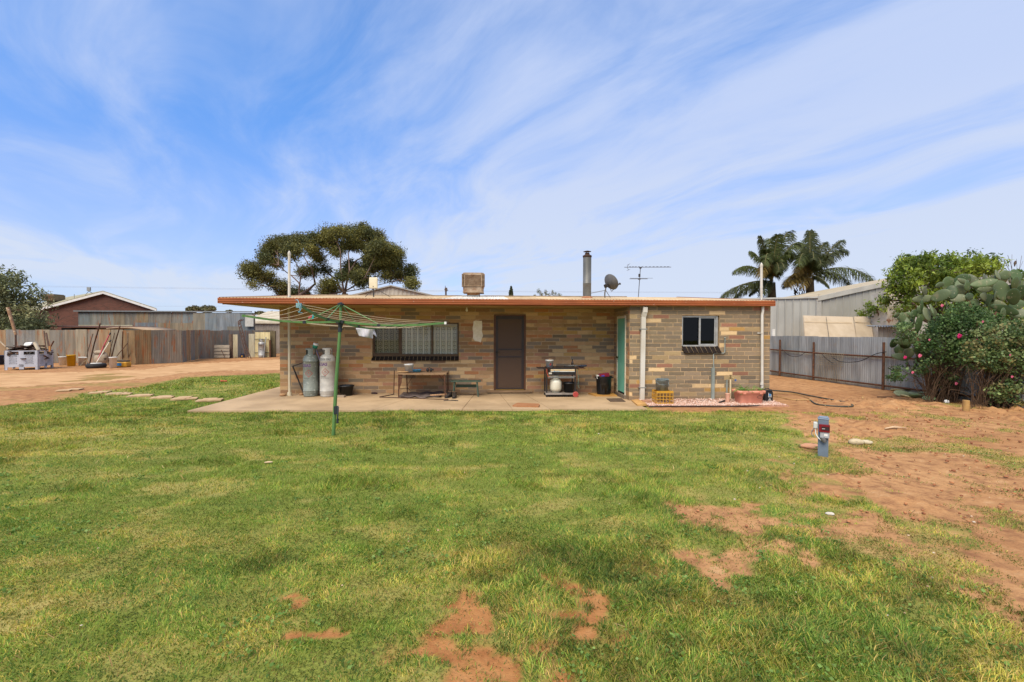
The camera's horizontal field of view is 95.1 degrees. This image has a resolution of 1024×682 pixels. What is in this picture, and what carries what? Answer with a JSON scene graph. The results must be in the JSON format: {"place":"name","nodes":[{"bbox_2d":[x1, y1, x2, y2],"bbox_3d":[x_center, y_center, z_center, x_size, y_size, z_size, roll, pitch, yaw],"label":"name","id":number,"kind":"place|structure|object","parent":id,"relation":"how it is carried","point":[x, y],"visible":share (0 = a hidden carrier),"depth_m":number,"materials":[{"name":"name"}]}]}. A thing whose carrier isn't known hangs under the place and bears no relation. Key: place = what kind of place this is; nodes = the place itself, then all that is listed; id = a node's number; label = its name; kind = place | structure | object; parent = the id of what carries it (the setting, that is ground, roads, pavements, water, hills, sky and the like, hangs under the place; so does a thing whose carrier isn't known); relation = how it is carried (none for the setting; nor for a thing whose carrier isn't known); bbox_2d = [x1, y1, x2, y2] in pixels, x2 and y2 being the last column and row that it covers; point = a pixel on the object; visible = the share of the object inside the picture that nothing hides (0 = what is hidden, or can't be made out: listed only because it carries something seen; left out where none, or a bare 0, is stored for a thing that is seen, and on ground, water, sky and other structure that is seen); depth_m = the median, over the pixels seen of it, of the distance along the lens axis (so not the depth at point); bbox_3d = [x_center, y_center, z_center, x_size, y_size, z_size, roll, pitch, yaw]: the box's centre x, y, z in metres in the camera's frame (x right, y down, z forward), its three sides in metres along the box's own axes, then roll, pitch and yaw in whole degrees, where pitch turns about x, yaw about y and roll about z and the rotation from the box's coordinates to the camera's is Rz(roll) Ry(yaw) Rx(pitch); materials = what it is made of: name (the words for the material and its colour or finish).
{"place":"outdoors","nodes":[
{"label":"outdoors","id":0,"kind":"place"},
{"bbox_2d":[0,355,3,364],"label":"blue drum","id":1,"kind":"object","parent":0,"point":[1,359],"visible":0.42,"depth_m":23.22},
{"bbox_2d":[30,291,156,329],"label":"brick house","id":2,"kind":"structure","parent":0,"point":[95,301],"depth_m":36.52,"materials":[{"name":"brown brick"}]},
{"bbox_2d":[42,294,64,303],"bbox_3d":[-37.505,-3.380,38.325,0.979,0.857,1.030,0,1,-2],"label":"roof cooler","id":3,"kind":"object","parent":2,"relation":"on","point":[58,297],"visible":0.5,"depth_m":38.05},
{"bbox_2d":[0,359,279,387],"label":"driveway","id":4,"kind":"structure","parent":0,"point":[28,379],"depth_m":18.73,"materials":[{"name":"soil"}]},
{"bbox_2d":[79,286,637,292],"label":"power line","id":5,"kind":"object","parent":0,"point":[349,290],"visible":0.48,"depth_m":91.99,"materials":[{"name":"grey metal"}]},
{"bbox_2d":[188,387,646,412],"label":"patio","id":6,"kind":"structure","parent":0,"point":[272,399],"depth_m":10.95,"materials":[{"name":"concrete"}]},
{"bbox_2d":[292,362,302,392],"bbox_3d":[-5.451,0.896,12.335,0.697,0.945,0.214,0,1,-6],"label":"metal frame","id":7,"kind":"object","parent":6,"relation":"on","point":[297,376],"visible":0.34,"depth_m":12.31,"materials":[{"name":"black metal"}]},
{"bbox_2d":[303,348,318,396],"bbox_3d":[-5.206,0.805,12.131,0.386,1.240,0.386,0,1,-2],"label":"gas cylinder","id":8,"kind":"object","parent":6,"relation":"on","point":[310,374],"visible":0.99,"depth_m":11.98,"materials":[{"name":"grey metal"}]},
{"bbox_2d":[320,348,335,396],"bbox_3d":[-4.749,0.802,12.072,0.386,1.250,0.386,0,1,-2],"label":"gas cylinder","id":9,"kind":"object","parent":6,"relation":"on","point":[327,367],"visible":0.95,"depth_m":11.92,"materials":[{"name":"white metal"}]},
{"bbox_2d":[338,384,353,395],"bbox_3d":[-4.334,1.289,12.260,0.404,0.271,0.404,0,1,-2],"label":"plant pot","id":10,"kind":"object","parent":6,"relation":"on","point":[346,389],"visible":0.95,"depth_m":12.13,"materials":[{"name":"black plastic"}]},
{"bbox_2d":[380,397,448,399],"bbox_3d":[-2.454,1.429,11.697,1.823,0.019,0.024,0,1,12],"label":"long rod","id":11,"kind":"object","parent":6,"relation":"on","point":[413,398],"visible":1,"depth_m":11.68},
{"bbox_2d":[399,391,442,397],"bbox_3d":[-2.392,1.381,12.368,1.116,0.131,1.198,0,1,-2],"label":"floor mat","id":12,"kind":"object","parent":6,"relation":"on","point":[418,394],"visible":0.73,"depth_m":12.28,"materials":[{"name":"fabric"}]},
{"bbox_2d":[397,371,448,396],"bbox_3d":[-2.289,1.117,12.173,1.238,0.631,0.770,0,1,-2],"label":"work table","id":13,"kind":"object","parent":6,"relation":"on","point":[439,373],"visible":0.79,"depth_m":11.83,"materials":[{"name":"wood"}]},
{"bbox_2d":[404,364,413,371],"bbox_3d":[-2.664,0.696,12.109,0.246,0.211,0.246,0,1,-2],"label":"paint bucket","id":14,"kind":"object","parent":13,"relation":"on","point":[408,367],"visible":0.77,"depth_m":12.02,"materials":[{"name":"white plastic"}]},
{"bbox_2d":[450,380,480,396],"bbox_3d":[-1.202,1.231,12.193,0.779,0.413,0.310,0,1,-2],"label":"garden bench","id":15,"kind":"object","parent":6,"relation":"on","point":[466,385],"visible":0.9,"depth_m":12.15,"materials":[{"name":"green paint"}]},
{"bbox_2d":[513,403,539,406],"bbox_3d":[0.345,1.455,10.636,0.587,0.030,0.424,0,1,14],"label":"flat plank","id":16,"kind":"object","parent":6,"relation":"on","point":[526,405],"visible":1,"depth_m":10.51,"materials":[{"name":"wood"}]},
{"bbox_2d":[536,366,585,396],"bbox_3d":[1.270,1.043,12.263,1.234,0.798,0.557,0,1,-2],"label":"barbecue","id":17,"kind":"object","parent":6,"relation":"on","point":[561,370],"visible":0.9,"depth_m":12.04,"materials":[{"name":"metal"}]},
{"bbox_2d":[545,359,553,366],"bbox_3d":[0.982,0.571,12.269,0.216,0.216,0.216,0,1,-2],"label":"paint bucket","id":18,"kind":"object","parent":17,"relation":"on","point":[549,362],"visible":0.98,"depth_m":12.19,"materials":[{"name":"white plastic"}]},
{"bbox_2d":[550,375,561,392],"bbox_3d":[1.136,1.114,12.197,0.304,0.450,0.304,0,1,-2],"label":"gas bottle","id":19,"kind":"object","parent":17,"relation":"on","point":[555,385],"visible":0.82,"depth_m":12.08,"materials":[{"name":"white metal"}]},
{"bbox_2d":[563,382,573,392],"bbox_3d":[1.490,1.208,12.254,0.324,0.261,0.324,0,1,-2],"label":"plant pot","id":20,"kind":"object","parent":17,"relation":"on","point":[568,387],"visible":0.88,"depth_m":12.14,"materials":[{"name":"black plastic"}]},
{"bbox_2d":[588,393,616,396],"bbox_3d":[2.395,1.421,12.427,0.658,0.035,0.480,0,1,-2],"label":"timber board","id":21,"kind":"object","parent":6,"relation":"on","point":[599,395],"visible":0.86,"depth_m":12.25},
{"bbox_2d":[594,376,613,394],"bbox_3d":[2.432,1.163,12.413,0.490,0.480,0.398,0,1,-2],"label":"rubbish bin","id":22,"kind":"object","parent":21,"relation":"on","point":[603,385],"visible":0.89,"depth_m":12.26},
{"bbox_2d":[596,372,609,378],"bbox_3d":[2.402,0.983,12.387,0.361,0.290,0.162,0,1,-2],"label":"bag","id":23,"kind":"object","parent":22,"relation":"in","point":[604,374],"visible":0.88,"depth_m":12.31,"materials":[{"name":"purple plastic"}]},
{"bbox_2d":[606,398,625,401],"bbox_3d":[2.565,1.451,11.538,0.420,0.012,0.572,0,1,-2],"label":"door mat","id":24,"kind":"object","parent":6,"relation":"on","point":[615,399],"depth_m":11.49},
{"bbox_2d":[631,399,646,405],"bbox_3d":[3.004,1.457,11.117,0.268,0.040,0.979,0,1,8],"label":"paver","id":25,"kind":"object","parent":6,"relation":"on","point":[637,402],"visible":0.93,"depth_m":10.97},
{"bbox_2d":[0,373,1023,681],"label":"lawn grass","id":26,"kind":"structure","parent":0,"point":[874,623],"depth_m":3.49,"materials":[{"name":"plant"}]},
{"bbox_2d":[0,353,1023,681],"bbox_3d":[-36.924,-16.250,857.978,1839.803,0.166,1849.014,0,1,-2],"label":"ground","id":27,"kind":"structure","parent":0,"point":[920,497],"depth_m":4.49,"materials":[{"name":"soil"}]},
{"bbox_2d":[6,307,16,334],"bbox_3d":[-25.511,-1.012,23.895,0.491,1.429,0.143,0,1,-2],"label":"leaning pole","id":28,"kind":"object","parent":27,"relation":"on","point":[8,309],"visible":0.9,"depth_m":23.85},
{"bbox_2d":[4,349,53,369],"bbox_3d":[-21.410,0.817,20.802,1.111,0.830,1.250,0,1,-22],"label":"fruit bin","id":29,"kind":"object","parent":27,"relation":"on","point":[36,360],"visible":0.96,"depth_m":20.32,"materials":[{"name":"white plastic"}]},
{"bbox_2d":[5,343,53,359],"bbox_3d":[-21.434,0.522,20.778,1.305,0.899,1.487,0,1,-13],"label":"scrap heap","id":30,"kind":"object","parent":29,"relation":"in","point":[27,350],"visible":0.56,"depth_m":20.56,"materials":[{"name":"metal"}]},
{"bbox_2d":[33,342,40,349],"bbox_3d":[-20.812,0.227,20.515,0.287,0.400,0.133,0,1,-2],"label":"pale pipe","id":31,"kind":"object","parent":29,"relation":"in","point":[36,345],"visible":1,"depth_m":20.47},
{"bbox_2d":[0,264,61,329],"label":"grey green tree","id":32,"kind":"object","parent":27,"relation":"on","point":[23,315],"visible":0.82,"depth_m":26.22,"materials":[{"name":"green plant"}]},
{"bbox_2d":[58,356,66,364],"bbox_3d":[-22.161,0.972,23.109,0.331,0.421,0.328,0,1,-2],"label":"bucket","id":33,"kind":"object","parent":27,"relation":"on","point":[62,360],"visible":0.93,"depth_m":23.02,"materials":[{"name":"white plastic"}]},
{"bbox_2d":[66,355,75,365],"bbox_3d":[-21.200,0.931,22.540,0.364,0.531,0.359,0,1,-2],"label":"bucket","id":34,"kind":"object","parent":27,"relation":"on","point":[71,360],"visible":1,"depth_m":22.43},
{"bbox_2d":[78,357,86,365],"bbox_3d":[-21.116,0.988,23.024,0.331,0.401,0.328,7,1,-3],"label":"bucket","id":35,"kind":"object","parent":27,"relation":"on","point":[81,360],"visible":0.92,"depth_m":22.91,"materials":[{"name":"white plastic"}]},
{"bbox_2d":[89,323,100,362],"bbox_3d":[-20.836,0.124,23.393,1.425,2.035,0.074,1,1,31],"label":"leaning bar","id":36,"kind":"object","parent":27,"relation":"on","point":[94,342],"visible":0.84,"depth_m":23.37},
{"bbox_2d":[85,363,106,367],"bbox_3d":[-19.077,1.124,21.498,0.754,0.200,0.754,0,1,-2],"label":"car tyre","id":37,"kind":"object","parent":27,"relation":"on","point":[100,365],"visible":0.96,"depth_m":21.25,"materials":[{"name":"rubber"}]},
{"bbox_2d":[49,326,147,356],"bbox_3d":[-26.317,0.023,29.739,4.627,2.021,3.700,0,1,-2],"label":"lean to roof","id":38,"kind":"object","parent":27,"relation":"on","point":[92,327],"visible":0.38,"depth_m":29.78,"materials":[{"name":"metal"}]},
{"bbox_2d":[93,350,108,362],"bbox_3d":[-20.422,0.822,23.271,0.660,0.757,0.428,0,1,-2],"label":"canvas sack","id":39,"kind":"object","parent":27,"relation":"on","point":[104,357],"visible":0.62,"depth_m":23.15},
{"bbox_2d":[97,333,110,359],"bbox_3d":[-19.683,0.273,22.546,0.167,1.373,0.900,0,1,-5],"label":"tool handle","id":40,"kind":"object","parent":27,"relation":"on","point":[104,345],"visible":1,"depth_m":22.64,"materials":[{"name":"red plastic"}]},
{"bbox_2d":[109,357,116,367],"bbox_3d":[-18.321,0.980,21.521,0.315,0.491,0.312,0,1,-2],"label":"bucket","id":41,"kind":"object","parent":27,"relation":"on","point":[112,362],"visible":1,"depth_m":21.42,"materials":[{"name":"white plastic"}]},
{"bbox_2d":[111,326,120,356],"bbox_3d":[-19.762,0.216,23.309,1.067,1.961,0.068,1,1,26],"label":"leaning bar","id":42,"kind":"object","parent":27,"relation":"on","point":[115,341],"visible":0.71,"depth_m":23.25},
{"bbox_2d":[117,360,130,366],"bbox_3d":[-18.305,1.066,21.991,0.640,0.300,0.334,0,1,-2],"label":"yellow box","id":43,"kind":"object","parent":27,"relation":"on","point":[123,363],"visible":0.74,"depth_m":21.86,"materials":[{"name":"plastic"}]},
{"bbox_2d":[0,329,273,363],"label":"iron fence","id":44,"kind":"object","parent":27,"relation":"on","point":[171,346],"visible":0.75,"depth_m":24.57,"materials":[{"name":"metal"}]},
{"bbox_2d":[106,327,174,329],"bbox_3d":[-21.949,-0.716,27.862,2.314,0.262,2.401,0,1,-2],"label":"curved sheet","id":45,"kind":"object","parent":44,"relation":"on","point":[149,328],"visible":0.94,"depth_m":27.34,"materials":[{"name":"beige metal"}]},
{"bbox_2d":[136,394,153,396],"bbox_3d":[-9.574,1.423,12.243,0.300,0.036,0.300,0,1,-22],"label":"stepping paver","id":46,"kind":"object","parent":27,"relation":"on","point":[145,395],"visible":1,"depth_m":12.14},
{"bbox_2d":[73,310,254,355],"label":"iron shed","id":47,"kind":"structure","parent":27,"relation":"on","point":[184,320],"depth_m":31.96,"materials":[{"name":"metal"}]},
{"bbox_2d":[245,315,253,326],"bbox_3d":[-17.853,-1.375,31.856,0.550,0.777,0.050,0,1,-2],"label":"blank sheet","id":48,"kind":"object","parent":47,"relation":"attached to","point":[249,321],"visible":0.79,"depth_m":31.83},
{"bbox_2d":[157,396,174,398],"bbox_3d":[-8.803,1.435,11.927,0.300,0.030,0.300,0,1,-22],"label":"stepping paver","id":49,"kind":"object","parent":27,"relation":"on","point":[164,397],"visible":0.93,"depth_m":11.82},
{"bbox_2d":[185,305,200,312],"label":"tree","id":50,"kind":"object","parent":27,"relation":"on","point":[193,308],"visible":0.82,"depth_m":94.04,"materials":[{"name":"green plant"}]},
{"bbox_2d":[200,305,216,312],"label":"tree","id":51,"kind":"object","parent":27,"relation":"on","point":[207,308],"visible":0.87,"depth_m":94.40,"materials":[{"name":"green plant"}]},
{"bbox_2d":[207,398,223,401],"bbox_3d":[-7.288,1.446,11.519,0.300,0.033,0.300,0,1,-19],"label":"stepping paver","id":52,"kind":"object","parent":27,"relation":"on","point":[215,399],"visible":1,"depth_m":11.46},
{"bbox_2d":[214,345,229,357],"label":"stacked panels","id":53,"kind":"object","parent":27,"relation":"on","point":[225,349],"visible":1,"depth_m":28.88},
{"bbox_2d":[229,334,232,357],"bbox_3d":[-17.518,0.318,29.204,0.170,1.500,0.150,0,1,-2],"label":"timber post","id":54,"kind":"object","parent":27,"relation":"on","point":[231,344],"visible":0.93,"depth_m":29.14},
{"bbox_2d":[238,319,250,357],"bbox_3d":[-16.569,-0.142,28.963,1.276,2.413,0.384,1,2,41],"label":"rusty ladder","id":55,"kind":"object","parent":27,"relation":"on","point":[239,321],"visible":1,"depth_m":28.87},
{"bbox_2d":[258,339,264,357],"bbox_3d":[-16.075,0.476,30.081,0.406,1.155,0.406,0,1,-2],"label":"gas cylinder","id":56,"kind":"object","parent":27,"relation":"on","point":[261,344],"visible":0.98,"depth_m":29.92,"materials":[{"name":"silver metal"}]},
{"bbox_2d":[254,340,270,356],"bbox_3d":[-16.084,0.457,30.209,1.020,1.187,0.060,0,1,-2],"label":"gate frame","id":57,"kind":"object","parent":27,"relation":"on","point":[269,352],"visible":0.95,"depth_m":30.21,"materials":[{"name":"wood"}]},
{"bbox_2d":[255,311,279,352],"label":"cream shed","id":58,"kind":"structure","parent":27,"relation":"on","point":[260,324],"depth_m":35.35,"materials":[{"name":"metal"}]},
{"bbox_2d":[270,331,275,356],"bbox_3d":[-15.602,0.193,30.625,0.280,1.700,0.200,0,1,-2],"label":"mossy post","id":59,"kind":"object","parent":27,"relation":"on","point":[273,342],"visible":0.86,"depth_m":30.53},
{"bbox_2d":[235,221,421,295],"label":"gum tree","id":60,"kind":"object","parent":27,"relation":"on","point":[379,252],"visible":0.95,"depth_m":45.09,"materials":[{"name":"green plant"}]},
{"bbox_2d":[242,302,446,435],"bbox_3d":[-2.814,0.503,7.817,2.604,2.299,2.359,-1,2,-39],"label":"rotary clothesline","id":61,"kind":"object","parent":27,"relation":"on","point":[340,321],"visible":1,"depth_m":7.77,"materials":[{"name":"green metal"}]},
{"bbox_2d":[296,299,301,312],"bbox_3d":[-2.845,-0.464,6.280,0.098,0.188,0.080,1,2,39],"label":"tied rope","id":62,"kind":"object","parent":61,"relation":"attached to","point":[298,305],"visible":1,"depth_m":6.25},
{"bbox_2d":[356,328,376,338],"bbox_3d":[-2.755,-0.145,8.951,0.390,0.206,0.211,-1,2,-40],"label":"hanging cloth","id":63,"kind":"object","parent":61,"relation":"hanging from","point":[367,333],"visible":0.97,"depth_m":8.90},
{"bbox_2d":[352,285,430,294],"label":"gable shed","id":64,"kind":"structure","parent":27,"relation":"on","point":[391,290],"depth_m":39.52,"materials":[{"name":"metal"}]},
{"bbox_2d":[217,251,775,400],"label":"brick house","id":65,"kind":"structure","parent":27,"relation":"on","point":[693,348],"depth_m":12.56,"materials":[{"name":"brick"},{"name":"iron"},{"name":"rust paint"}]},
{"bbox_2d":[365,277,389,296],"bbox_3d":[-3.737,-1.488,13.046,0.717,0.558,0.094,0,1,-8],"label":"panel antenna","id":66,"kind":"object","parent":65,"relation":"on","point":[373,283],"visible":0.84,"depth_m":12.99,"materials":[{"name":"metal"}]},
{"bbox_2d":[371,321,458,360],"bbox_3d":[-2.604,-0.002,12.771,2.517,1.700,0.360,0,1,-2],"label":"window","id":67,"kind":"structure","parent":65,"relation":"in","point":[440,342],"depth_m":12.78,"materials":[{"name":"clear glass"}]},
{"bbox_2d":[462,272,484,296],"bbox_3d":[-1.268,-1.800,15.470,0.746,0.844,0.744,0,1,-2],"label":"evaporative cooler","id":68,"kind":"object","parent":65,"relation":"on","point":[473,284],"visible":0.96,"depth_m":15.15,"materials":[{"name":"metal"}]},
{"bbox_2d":[494,314,525,389],"bbox_3d":[-0.061,0.300,12.807,0.864,2.074,0.174,0,1,-2],"label":"door","id":69,"kind":"structure","parent":65,"relation":"in","point":[509,329],"depth_m":12.78,"materials":[{"name":"paint"}]},
{"bbox_2d":[593,274,620,297],"bbox_3d":[2.969,-1.724,14.814,1.079,0.756,0.553,0,1,-2],"label":"satellite dish","id":70,"kind":"object","parent":65,"relation":"on","point":[611,281],"visible":0.97,"depth_m":14.66,"materials":[{"name":"metal"}]},
{"bbox_2d":[616,316,625,394],"bbox_3d":[2.847,0.355,12.146,0.167,2.000,0.800,0,1,-2],"label":"door","id":71,"kind":"structure","parent":65,"relation":"in","point":[621,320],"depth_m":12.12,"materials":[{"name":"teal paint"}]},
{"bbox_2d":[627,264,668,296],"bbox_3d":[4.976,-2.203,17.190,1.742,1.205,0.411,0,1,-2],"label":"tv antenna","id":72,"kind":"object","parent":65,"relation":"attached to","point":[639,278],"visible":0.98,"depth_m":17.16,"materials":[{"name":"metal"}]},
{"bbox_2d":[682,316,721,352],"bbox_3d":[4.651,-0.161,11.543,0.974,0.915,0.180,0,1,-2],"label":"window","id":73,"kind":"structure","parent":65,"relation":"in","point":[699,333],"depth_m":11.58,"materials":[{"name":"metal"}]},
{"bbox_2d":[3,396,1015,670],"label":"straw litter","id":74,"kind":"object","parent":27,"relation":"on","point":[673,468],"visible":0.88,"depth_m":5.63,"materials":[{"name":"plant"}]},
{"bbox_2d":[533,288,561,295],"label":"sparse tree","id":75,"kind":"object","parent":27,"relation":"on","point":[545,291],"visible":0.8,"depth_m":49.77,"materials":[{"name":"green plant"}]},
{"bbox_2d":[80,399,1023,635],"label":"pebbles","id":76,"kind":"object","parent":27,"relation":"on","point":[906,503],"visible":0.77,"depth_m":5.74,"materials":[{"name":"stone"}]},
{"bbox_2d":[649,405,759,406],"bbox_3d":[4.759,1.497,10.796,3.273,0.030,0.102,0,1,-5],"label":"garden edging","id":77,"kind":"object","parent":27,"relation":"on","point":[705,406],"visible":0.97,"depth_m":10.75,"materials":[{"name":"metal"}]},
{"bbox_2d":[647,405,788,406],"bbox_3d":[4.760,1.517,11.174,3.309,0.068,0.757,0,1,-2],"label":"gravel bed","id":78,"kind":"object","parent":27,"relation":"on","point":[755,406],"visible":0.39,"depth_m":10.84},
{"bbox_2d":[639,398,786,405],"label":"pink gravel","id":79,"kind":"structure","parent":78,"relation":"on","point":[695,402],"depth_m":11.05,"materials":[{"name":"gravel"}]},
{"bbox_2d":[652,389,673,403],"bbox_3d":[3.564,1.318,11.095,0.400,0.302,0.330,0,1,-2],"label":"milk crate","id":80,"kind":"object","parent":79,"relation":"on","point":[655,396],"visible":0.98,"depth_m":10.94,"materials":[{"name":"yellow plastic"}]},
{"bbox_2d":[655,378,668,390],"bbox_3d":[3.550,1.020,11.080,0.320,0.293,0.325,0,1,-2],"label":"mop bucket","id":81,"kind":"object","parent":80,"relation":"on","point":[662,384],"visible":1,"depth_m":10.98,"materials":[{"name":"metal"}]},
{"bbox_2d":[725,393,729,401],"bbox_3d":[5.173,1.373,11.242,0.124,0.235,0.124,0,1,-2],"label":"drain pipe","id":82,"kind":"object","parent":79,"relation":"on","point":[727,397],"visible":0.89,"depth_m":11.20,"materials":[{"name":"plastic"}]},
{"bbox_2d":[732,384,765,402],"bbox_3d":[5.676,1.250,11.187,0.888,0.446,0.568,0,1,-2],"label":"planter trough","id":83,"kind":"object","parent":79,"relation":"on","point":[743,395],"visible":1,"depth_m":11.06,"materials":[{"name":"ceramic"}]},
{"bbox_2d":[762,388,772,400],"bbox_3d":[6.206,1.312,11.403,0.210,0.336,0.162,0,1,-2],"label":"jerry can","id":84,"kind":"object","parent":79,"relation":"on","point":[768,395],"visible":0.78,"depth_m":11.33,"materials":[{"name":"black plastic"}]},
{"bbox_2d":[720,230,804,299],"bbox_3d":[20.834,-4.090,37.796,7.006,10.200,4.823,0,1,-28],"label":"palm tree","id":85,"kind":"object","parent":27,"relation":"on","point":[772,259],"visible":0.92,"depth_m":37.57,"materials":[{"name":"green plant"}]},
{"bbox_2d":[773,393,810,399],"bbox_3d":[7.369,1.467,12.419,0.894,0.022,1.261,0,1,-2],"label":"garden hose","id":86,"kind":"object","parent":27,"relation":"on","point":[791,399],"visible":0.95,"depth_m":12.34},
{"bbox_2d":[799,443,817,449],"bbox_3d":[4.456,1.569,6.968,0.317,0.100,0.194,0,1,-2],"label":"stone","id":87,"kind":"object","parent":27,"relation":"on","point":[809,445],"visible":0.69,"depth_m":6.93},
{"bbox_2d":[772,390,853,406],"bbox_3d":[7.794,1.472,12.226,0.873,0.034,3.006,0,1,8],"label":"garden hose","id":88,"kind":"object","parent":27,"relation":"on","point":[817,397],"visible":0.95,"depth_m":11.94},
{"bbox_2d":[811,416,829,456],"bbox_3d":[4.298,1.349,6.532,0.217,0.593,0.197,1,1,34],"label":"power outlet post","id":89,"kind":"object","parent":27,"relation":"on","point":[822,425],"visible":0.95,"depth_m":6.47,"materials":[{"name":"grey metal"}]},
{"bbox_2d":[779,229,875,298],"bbox_3d":[25.072,-4.099,38.647,8.943,10.209,4.837,0,1,-23],"label":"palm tree","id":90,"kind":"object","parent":27,"relation":"on","point":[812,260],"visible":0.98,"depth_m":38.14,"materials":[{"name":"green plant"}]},
{"bbox_2d":[803,315,855,337],"bbox_3d":[13.168,-0.589,19.446,2.539,0.962,0.777,0,1,-2],"label":"leaning sheet","id":91,"kind":"object","parent":27,"relation":"on","point":[829,326],"visible":0.81,"depth_m":19.46,"materials":[{"name":"metal"}]},
{"bbox_2d":[848,438,864,444],"bbox_3d":[5.327,1.564,7.248,0.212,0.111,0.114,0,1,10],"label":"stone","id":92,"kind":"object","parent":27,"relation":"on","point":[858,442],"visible":0.94,"depth_m":7.22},
{"bbox_2d":[730,269,1023,362],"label":"steel shed","id":93,"kind":"structure","parent":27,"relation":"on","point":[787,314],"depth_m":20.79,"materials":[{"name":"metal"}]},
{"bbox_2d":[853,316,872,336],"bbox_3d":[14.632,-0.572,19.526,0.626,0.924,1.249,1,1,30],"label":"leaning sheet","id":94,"kind":"object","parent":93,"relation":"on","point":[862,329],"visible":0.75,"depth_m":19.51,"materials":[{"name":"metal"}]},
{"bbox_2d":[854,297,900,322],"bbox_3d":[15.803,-0.289,20.004,3.311,3.283,1.865,-1,2,-42],"label":"fruit tree","id":95,"kind":"object","parent":27,"relation":"on","point":[871,309],"visible":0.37,"depth_m":19.26,"materials":[{"name":"green plant"}]},
{"bbox_2d":[866,325,907,351],"bbox_3d":[14.197,0.396,17.647,1.481,1.989,0.400,0,1,-2],"label":"iron hut","id":96,"kind":"object","parent":27,"relation":"on","point":[885,331],"visible":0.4,"depth_m":17.63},
{"bbox_2d":[871,292,910,336],"bbox_3d":[15.599,-1.059,19.280,1.025,1.839,0.800,0,1,-2],"label":"white tank","id":97,"kind":"object","parent":27,"relation":"on","point":[887,318],"visible":0.21,"depth_m":19.09,"materials":[{"name":"metal"}]},
{"bbox_2d":[770,336,1023,407],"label":"sheet fence","id":98,"kind":"object","parent":27,"relation":"on","point":[872,371],"visible":0.48,"depth_m":15.34,"materials":[{"name":"metal"}]},
{"bbox_2d":[814,351,843,381],"bbox_3d":[10.876,0.869,16.099,0.014,0.992,1.253,0,1,-7],"label":"wire panel","id":99,"kind":"object","parent":98,"relation":"attached to","point":[828,365],"visible":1,"depth_m":16.05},
{"bbox_2d":[890,389,935,400],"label":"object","id":100,"kind":"object","parent":27,"relation":"on","point":[901,393],"visible":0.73,"depth_m":12.57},
{"bbox_2d":[875,248,1023,335],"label":"fruit tree","id":101,"kind":"object","parent":27,"relation":"on","point":[910,274],"visible":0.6,"depth_m":16.24,"materials":[{"name":"green plant"}]},
{"bbox_2d":[885,301,1014,402],"bbox_3d":[10.807,0.252,11.685,3.639,2.520,1.297,0,1,-2],"label":"rose bush","id":102,"kind":"object","parent":27,"relation":"on","point":[957,325],"visible":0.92,"depth_m":11.47,"materials":[{"name":"green plant"}]},
{"bbox_2d":[890,269,1023,396],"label":"prickly pear","id":103,"kind":"object","parent":27,"relation":"on","point":[958,287],"visible":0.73,"depth_m":12.31,"materials":[{"name":"plant"}]},
{"bbox_2d":[1002,256,1023,280],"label":"bare twigs","id":104,"kind":"object","parent":103,"relation":"attached to","point":[1021,270],"visible":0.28,"depth_m":12.55,"materials":[{"name":"grey plant"}]},
{"bbox_2d":[962,400,969,410],"bbox_3d":[9.953,1.441,10.271,0.124,0.285,0.121,0,1,-2],"label":"marker stake","id":105,"kind":"object","parent":27,"relation":"on","point":[965,405],"visible":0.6,"depth_m":10.23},
{"bbox_2d":[948,316,1023,408],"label":"rose bush","id":106,"kind":"object","parent":27,"relation":"on","point":[997,352],"visible":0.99,"depth_m":10.63,"materials":[{"name":"green plant"}]},
{"bbox_2d":[0,0,1023,315],"label":"sky","id":107,"kind":"structure","parent":0,"point":[145,145],"materials":[{"name":"blue"}]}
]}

